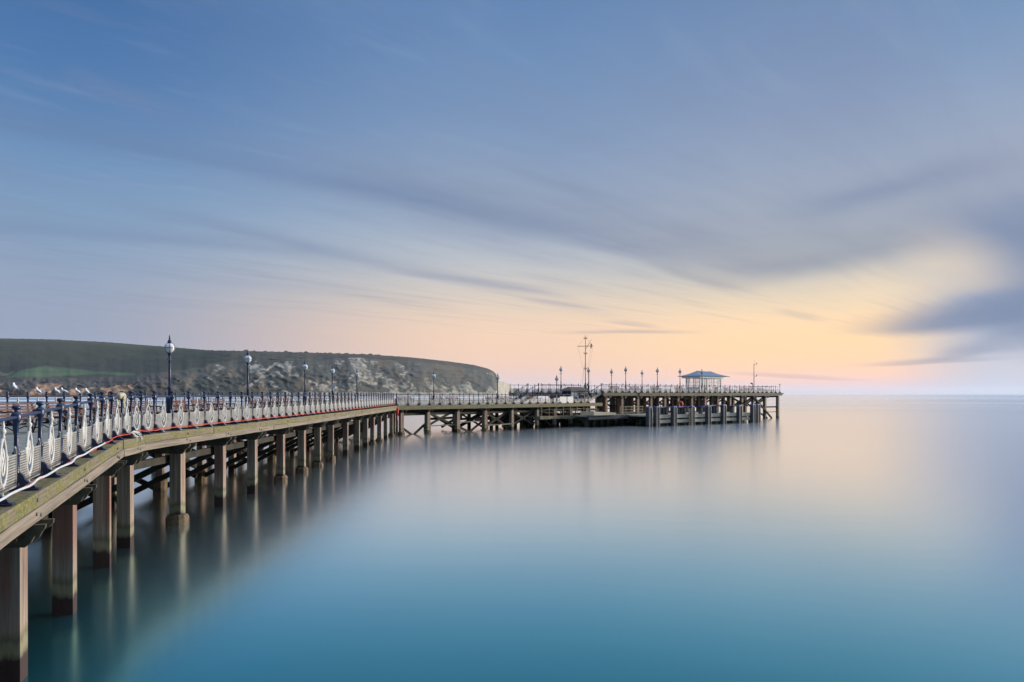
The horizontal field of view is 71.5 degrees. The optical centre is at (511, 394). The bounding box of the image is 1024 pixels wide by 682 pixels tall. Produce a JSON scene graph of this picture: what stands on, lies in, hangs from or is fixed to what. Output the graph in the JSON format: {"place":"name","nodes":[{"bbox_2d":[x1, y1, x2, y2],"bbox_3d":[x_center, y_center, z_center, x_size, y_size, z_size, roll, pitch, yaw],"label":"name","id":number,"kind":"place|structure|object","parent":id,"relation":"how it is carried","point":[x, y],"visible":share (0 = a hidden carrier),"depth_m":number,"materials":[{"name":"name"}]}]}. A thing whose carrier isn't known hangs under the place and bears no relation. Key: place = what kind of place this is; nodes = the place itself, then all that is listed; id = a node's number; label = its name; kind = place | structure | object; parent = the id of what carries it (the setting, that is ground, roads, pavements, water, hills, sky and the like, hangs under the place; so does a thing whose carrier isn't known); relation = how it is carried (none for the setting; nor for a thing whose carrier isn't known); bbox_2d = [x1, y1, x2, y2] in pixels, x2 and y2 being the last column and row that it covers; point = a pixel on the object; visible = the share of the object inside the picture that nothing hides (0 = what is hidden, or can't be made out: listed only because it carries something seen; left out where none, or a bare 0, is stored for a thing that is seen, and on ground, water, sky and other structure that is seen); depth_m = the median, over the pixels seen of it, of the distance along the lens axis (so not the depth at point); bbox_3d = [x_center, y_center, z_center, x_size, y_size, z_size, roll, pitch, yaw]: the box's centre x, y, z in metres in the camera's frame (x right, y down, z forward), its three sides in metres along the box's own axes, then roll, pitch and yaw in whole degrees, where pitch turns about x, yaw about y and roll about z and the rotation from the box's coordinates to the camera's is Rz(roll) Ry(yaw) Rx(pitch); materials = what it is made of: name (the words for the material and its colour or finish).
{"place":"outdoors","nodes":[
{"label":"outdoors","id":0,"kind":"place"},
{"bbox_2d":[0,338,496,395],"bbox_3d":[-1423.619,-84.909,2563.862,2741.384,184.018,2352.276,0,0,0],"label":"headland hill","id":1,"kind":"structure","parent":0,"point":[43,365],"depth_m":2086.29,"materials":[{"name":"green plant"}]},
{"bbox_2d":[498,380,512,394],"bbox_3d":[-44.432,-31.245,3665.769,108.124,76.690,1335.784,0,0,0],"label":"chalk cliff","id":2,"kind":"structure","parent":0,"point":[503,388],"depth_m":3679.53,"materials":[{"name":"white stone"}]},
{"bbox_2d":[0,394,1023,681],"bbox_3d":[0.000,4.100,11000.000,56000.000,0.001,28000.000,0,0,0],"label":"sea water","id":3,"kind":"structure","parent":0,"point":[840,538],"depth_m":17.53,"materials":[{"name":"blue liquid"}]},
{"bbox_2d":[0,406,396,681],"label":"pier walkway","id":4,"kind":"structure","parent":3,"relation":"in","point":[104,480],"depth_m":18.99,"materials":[{"name":"brown wood"}]},
{"bbox_2d":[0,402,52,433],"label":"bench","id":5,"kind":"object","parent":4,"relation":"on","point":[32,408],"visible":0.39,"depth_m":21.30,"materials":[{"name":"red wood"}]},
{"bbox_2d":[0,442,105,501],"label":"white hose","id":6,"kind":"object","parent":4,"relation":"on","point":[33,483],"visible":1,"depth_m":11.05,"materials":[{"name":"white plastic"}]},
{"bbox_2d":[45,402,95,429],"bbox_3d":[-14.672,0.705,23.748,0.686,0.915,1.900,0,0,-1],"label":"bench","id":7,"kind":"object","parent":4,"relation":"on","point":[65,412],"visible":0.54,"depth_m":23.73,"materials":[{"name":"brown wood"}]},
{"bbox_2d":[92,401,132,423],"bbox_3d":[-14.728,0.705,26.201,0.686,0.915,1.900,0,0,-1],"label":"bench","id":8,"kind":"object","parent":4,"relation":"on","point":[119,407],"visible":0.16,"depth_m":26.19,"materials":[{"name":"brown wood"}]},
{"bbox_2d":[129,431,142,440],"bbox_3d":[-10.085,1.144,19.188,0.148,0.344,0.948,0,0,-9],"label":"frayed rope","id":9,"kind":"object","parent":4,"relation":"on","point":[137,433],"visible":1,"depth_m":19.03,"materials":[{"name":"white fabric"}]},
{"bbox_2d":[128,400,161,421],"bbox_3d":[-14.784,0.705,28.655,0.686,0.915,1.900,0,0,-1],"label":"bench","id":10,"kind":"object","parent":4,"relation":"on","point":[138,405],"visible":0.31,"depth_m":28.67,"materials":[{"name":"brown wood"}]},
{"bbox_2d":[0,391,323,425],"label":"railing","id":11,"kind":"object","parent":4,"relation":"on","point":[27,396],"visible":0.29,"depth_m":31.38,"materials":[{"name":"white metal"}]},
{"bbox_2d":[164,335,175,420],"bbox_3d":[-14.791,-0.705,30.720,0.482,3.720,0.482,0,0,27],"label":"street lamp","id":12,"kind":"object","parent":4,"relation":"on","point":[169,348],"visible":0.94,"depth_m":30.64,"materials":[{"name":"black metal"}]},
{"bbox_2d":[173,400,196,418],"bbox_3d":[-14.864,0.705,32.128,0.686,0.915,1.900,0,0,-1],"label":"bench","id":13,"kind":"object","parent":4,"relation":"on","point":[183,407],"visible":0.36,"depth_m":32.11,"materials":[{"name":"brown wood"}]},
{"bbox_2d":[0,390,395,505],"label":"railing","id":14,"kind":"object","parent":4,"relation":"on","point":[61,449],"visible":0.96,"depth_m":17.73,"materials":[{"name":"white metal"}]},
{"bbox_2d":[116,392,125,407],"bbox_3d":[-10.345,0.154,18.832,0.250,0.424,0.496,0,0,-14],"label":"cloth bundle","id":15,"kind":"object","parent":14,"relation":"hanging from","point":[121,395],"visible":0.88,"depth_m":18.73,"materials":[{"name":"beige fabric"}]},
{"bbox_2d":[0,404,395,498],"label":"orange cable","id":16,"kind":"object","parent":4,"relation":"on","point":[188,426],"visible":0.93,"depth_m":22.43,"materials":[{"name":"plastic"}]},
{"bbox_2d":[190,399,216,418],"bbox_3d":[-14.920,0.705,34.582,0.686,0.915,1.900,0,0,-1],"label":"bench","id":17,"kind":"object","parent":4,"relation":"on","point":[200,404],"visible":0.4,"depth_m":34.54,"materials":[{"name":"brown wood"}]},
{"bbox_2d":[212,399,236,415],"bbox_3d":[-14.976,0.705,37.035,0.686,0.915,1.900,0,0,-1],"label":"bench","id":18,"kind":"object","parent":4,"relation":"on","point":[220,406],"visible":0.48,"depth_m":37.02,"materials":[{"name":"brown wood"}]},
{"bbox_2d":[244,350,251,414],"bbox_3d":[-15.013,-0.705,40.413,0.482,3.720,0.482,0,0,28],"label":"street lamp","id":19,"kind":"object","parent":4,"relation":"on","point":[247,359],"visible":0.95,"depth_m":40.35,"materials":[{"name":"metal"}]},
{"bbox_2d":[107,404,393,441],"bbox_3d":[-10.800,1.027,42.948,1.111,0.106,54.476,0,0,-3],"label":"red rope","id":20,"kind":"object","parent":4,"relation":"on","point":[236,420],"visible":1,"depth_m":26.28,"materials":[{"name":"fabric"}]},
{"bbox_2d":[244,398,264,407],"bbox_3d":[-15.086,0.705,41.822,0.686,0.915,1.900,0,0,-1],"label":"bench","id":21,"kind":"object","parent":4,"relation":"on","point":[254,399],"visible":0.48,"depth_m":42.00,"materials":[{"name":"brown wood"}]},
{"bbox_2d":[259,398,277,407],"bbox_3d":[-15.142,0.705,44.275,0.686,0.915,1.900,0,0,-1],"label":"bench","id":22,"kind":"object","parent":4,"relation":"on","point":[264,401],"visible":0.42,"depth_m":44.25,"materials":[{"name":"red wood"}]},
{"bbox_2d":[271,398,287,405],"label":"bench","id":23,"kind":"object","parent":4,"relation":"on","point":[279,401],"visible":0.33,"depth_m":46.78,"materials":[{"name":"red wood"}]},
{"bbox_2d":[283,398,299,405],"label":"bench","id":24,"kind":"object","parent":4,"relation":"on","point":[290,401],"visible":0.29,"depth_m":49.15,"materials":[{"name":"brown wood"}]},
{"bbox_2d":[302,361,307,404],"bbox_3d":[-15.290,-0.705,52.522,0.482,3.720,0.482,0,0,28],"label":"street lamp","id":25,"kind":"object","parent":4,"relation":"on","point":[304,366],"visible":0.95,"depth_m":52.47,"materials":[{"name":"black metal"}]},
{"bbox_2d":[330,365,334,403],"bbox_3d":[-15.491,-0.705,61.329,0.482,3.720,0.482,0,0,42],"label":"street lamp","id":26,"kind":"object","parent":4,"relation":"on","point":[332,370],"visible":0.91,"depth_m":61.24,"materials":[{"name":"blue paint"}]},
{"bbox_2d":[329,384,334,388],"bbox_3d":[-15.491,-0.657,61.257,0.480,0.360,0.065,0,0,0],"label":"sign","id":27,"kind":"object","parent":26,"relation":"attached to","point":[331,386],"visible":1,"depth_m":61.22,"materials":[{"name":"black metal"}]},
{"bbox_2d":[355,371,358,401],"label":"street lamp","id":28,"kind":"object","parent":4,"relation":"on","point":[356,374],"visible":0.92,"depth_m":72.12,"materials":[{"name":"metal"}]},
{"bbox_2d":[362,402,602,434],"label":"pier walkway","id":29,"kind":"structure","parent":3,"relation":"in","point":[506,417],"depth_m":81.93,"materials":[{"name":"brown wood"}]},
{"bbox_2d":[397,396,413,404],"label":"bench","id":30,"kind":"object","parent":29,"relation":"on","point":[406,398],"visible":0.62,"depth_m":76.00,"materials":[{"name":"black metal"}]},
{"bbox_2d":[330,393,511,403],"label":"railing","id":31,"kind":"object","parent":29,"relation":"on","point":[436,399],"visible":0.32,"depth_m":84.10,"materials":[{"name":"metal"}]},
{"bbox_2d":[432,372,435,402],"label":"street lamp","id":32,"kind":"object","parent":29,"relation":"on","point":[433,376],"visible":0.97,"depth_m":78.24,"materials":[{"name":"metal"}]},
{"bbox_2d":[445,396,460,403],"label":"bench","id":33,"kind":"object","parent":29,"relation":"on","point":[451,397],"visible":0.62,"depth_m":80.66,"materials":[{"name":"black metal"}]},
{"bbox_2d":[396,393,588,405],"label":"railing","id":34,"kind":"object","parent":29,"relation":"on","point":[450,402],"visible":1,"depth_m":79.42,"materials":[{"name":"metal"}]},
{"bbox_2d":[560,397,566,402],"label":"notice board","id":35,"kind":"object","parent":34,"relation":"attached to","point":[563,399],"visible":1,"depth_m":89.52,"materials":[{"name":"white metal"}]},
{"bbox_2d":[567,397,572,402],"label":"notice board","id":36,"kind":"object","parent":34,"relation":"attached to","point":[569,399],"visible":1,"depth_m":90.52,"materials":[{"name":"white metal"}]},
{"bbox_2d":[496,375,499,402],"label":"street lamp","id":37,"kind":"object","parent":29,"relation":"on","point":[497,377],"visible":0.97,"depth_m":85.42,"materials":[{"name":"grey metal"}]},
{"bbox_2d":[499,396,512,402],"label":"bench","id":38,"kind":"object","parent":29,"relation":"on","point":[503,397],"visible":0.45,"depth_m":86.98,"materials":[{"name":"black metal"}]},
{"bbox_2d":[555,376,558,402],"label":"street lamp","id":39,"kind":"object","parent":29,"relation":"on","point":[556,378],"visible":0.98,"depth_m":92.72,"materials":[{"name":"grey metal"}]},
{"bbox_2d":[559,387,589,402],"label":"kiosk","id":40,"kind":"object","parent":29,"relation":"on","point":[577,391],"visible":0.75,"depth_m":93.99,"materials":[{"name":"grey paint"}]},
{"bbox_2d":[583,383,601,401],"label":"staircase","id":41,"kind":"structure","parent":29,"relation":"on","point":[595,396],"depth_m":94.86,"materials":[{"name":"white metal"}]},
{"bbox_2d":[514,411,749,426],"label":"landing stage","id":42,"kind":"object","parent":3,"relation":"in","point":[588,418],"visible":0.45,"depth_m":92.02,"materials":[{"name":"brown wood"}]},
{"bbox_2d":[541,406,596,415],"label":"fence","id":43,"kind":"object","parent":42,"relation":"on","point":[590,408],"visible":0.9,"depth_m":87.75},
{"bbox_2d":[619,406,642,414],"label":"fence","id":44,"kind":"object","parent":42,"relation":"on","point":[625,409],"visible":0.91,"depth_m":95.44,"materials":[{"name":"wood"}]},
{"bbox_2d":[510,393,783,418],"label":"pier end","id":45,"kind":"structure","parent":3,"relation":"in","point":[616,400],"depth_m":109.03,"materials":[{"name":"brown wood"}]},
{"bbox_2d":[539,383,578,392],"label":"railing","id":46,"kind":"object","parent":45,"relation":"on","point":[552,388],"visible":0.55,"depth_m":95.59,"materials":[{"name":"grey metal"}]},
{"bbox_2d":[578,335,592,388],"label":"signal mast","id":47,"kind":"object","parent":45,"relation":"on","point":[585,384],"visible":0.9,"depth_m":100.66,"materials":[{"name":"grey metal"}]},
{"bbox_2d":[587,367,589,392],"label":"street lamp","id":48,"kind":"object","parent":45,"relation":"on","point":[588,370],"visible":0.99,"depth_m":102.27,"materials":[{"name":"grey metal"}]},
{"bbox_2d":[508,384,723,392],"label":"railing","id":49,"kind":"object","parent":45,"relation":"on","point":[519,391],"visible":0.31,"depth_m":106.60,"materials":[{"name":"metal"}]},
{"bbox_2d":[624,367,626,392],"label":"street lamp","id":50,"kind":"object","parent":45,"relation":"on","point":[625,370],"visible":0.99,"depth_m":98.91,"materials":[{"name":"metal"}]},
{"bbox_2d":[656,367,658,392],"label":"street lamp","id":51,"kind":"object","parent":45,"relation":"on","point":[657,370],"visible":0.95,"depth_m":103.01,"materials":[{"name":"metal"}]},
{"bbox_2d":[601,383,780,392],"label":"railing","id":52,"kind":"object","parent":45,"relation":"on","point":[694,391],"visible":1,"depth_m":106.30,"materials":[{"name":"grey metal"}]},
{"bbox_2d":[678,371,729,392],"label":"shelter","id":53,"kind":"object","parent":45,"relation":"on","point":[707,375],"visible":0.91,"depth_m":114.68,"materials":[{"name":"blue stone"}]},
{"bbox_2d":[728,386,773,392],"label":"railing","id":54,"kind":"object","parent":45,"relation":"on","point":[750,391],"visible":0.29,"depth_m":126.01,"materials":[{"name":"grey metal"}]},
{"bbox_2d":[646,406,652,426],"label":"fender pile","id":55,"kind":"object","parent":3,"relation":"in","point":[649,416],"visible":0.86,"depth_m":89.69,"materials":[{"name":"blue paint"}]},
{"bbox_2d":[653,406,659,425],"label":"fender pile","id":56,"kind":"object","parent":3,"relation":"in","point":[656,415],"visible":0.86,"depth_m":90.61,"materials":[{"name":"blue paint"}]},
{"bbox_2d":[660,406,676,425],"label":"fender pile","id":57,"kind":"object","parent":3,"relation":"in","point":[663,410],"visible":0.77,"depth_m":92.51,"materials":[{"name":"blue paint"}]},
{"bbox_2d":[677,406,694,424],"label":"fender pile","id":58,"kind":"object","parent":3,"relation":"in","point":[681,409],"visible":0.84,"depth_m":94.56,"materials":[{"name":"blue paint"}]},
{"bbox_2d":[698,405,710,423],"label":"fender pile","id":59,"kind":"object","parent":3,"relation":"in","point":[707,413],"visible":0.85,"depth_m":96.81,"materials":[{"name":"blue paint"}]},
{"bbox_2d":[711,404,726,423],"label":"fender pile","id":60,"kind":"object","parent":3,"relation":"in","point":[723,413],"visible":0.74,"depth_m":98.71,"materials":[{"name":"blue paint"}]},
{"bbox_2d":[729,405,741,422],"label":"fender pile","id":61,"kind":"object","parent":3,"relation":"in","point":[738,413],"visible":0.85,"depth_m":100.92,"materials":[{"name":"blue paint"}]},
{"bbox_2d":[750,404,755,422],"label":"fender pile","id":62,"kind":"object","parent":3,"relation":"in","point":[752,413],"visible":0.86,"depth_m":102.72,"materials":[{"name":"blue paint"}]},
{"bbox_2d":[756,404,760,421],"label":"fender pile","id":63,"kind":"object","parent":3,"relation":"in","point":[758,412],"visible":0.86,"depth_m":103.27,"materials":[{"name":"blue paint"}]},
{"bbox_2d":[0,0,1023,393],"label":"sky","id":64,"kind":"structure","parent":0,"point":[826,195],"materials":[{"name":"blue"}]},
{"bbox_2d":[509,383,538,401],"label":"staircase","id":65,"kind":"structure","parent":0,"point":[522,395],"depth_m":94.64,"materials":[{"name":"grey metal"}]}
]}

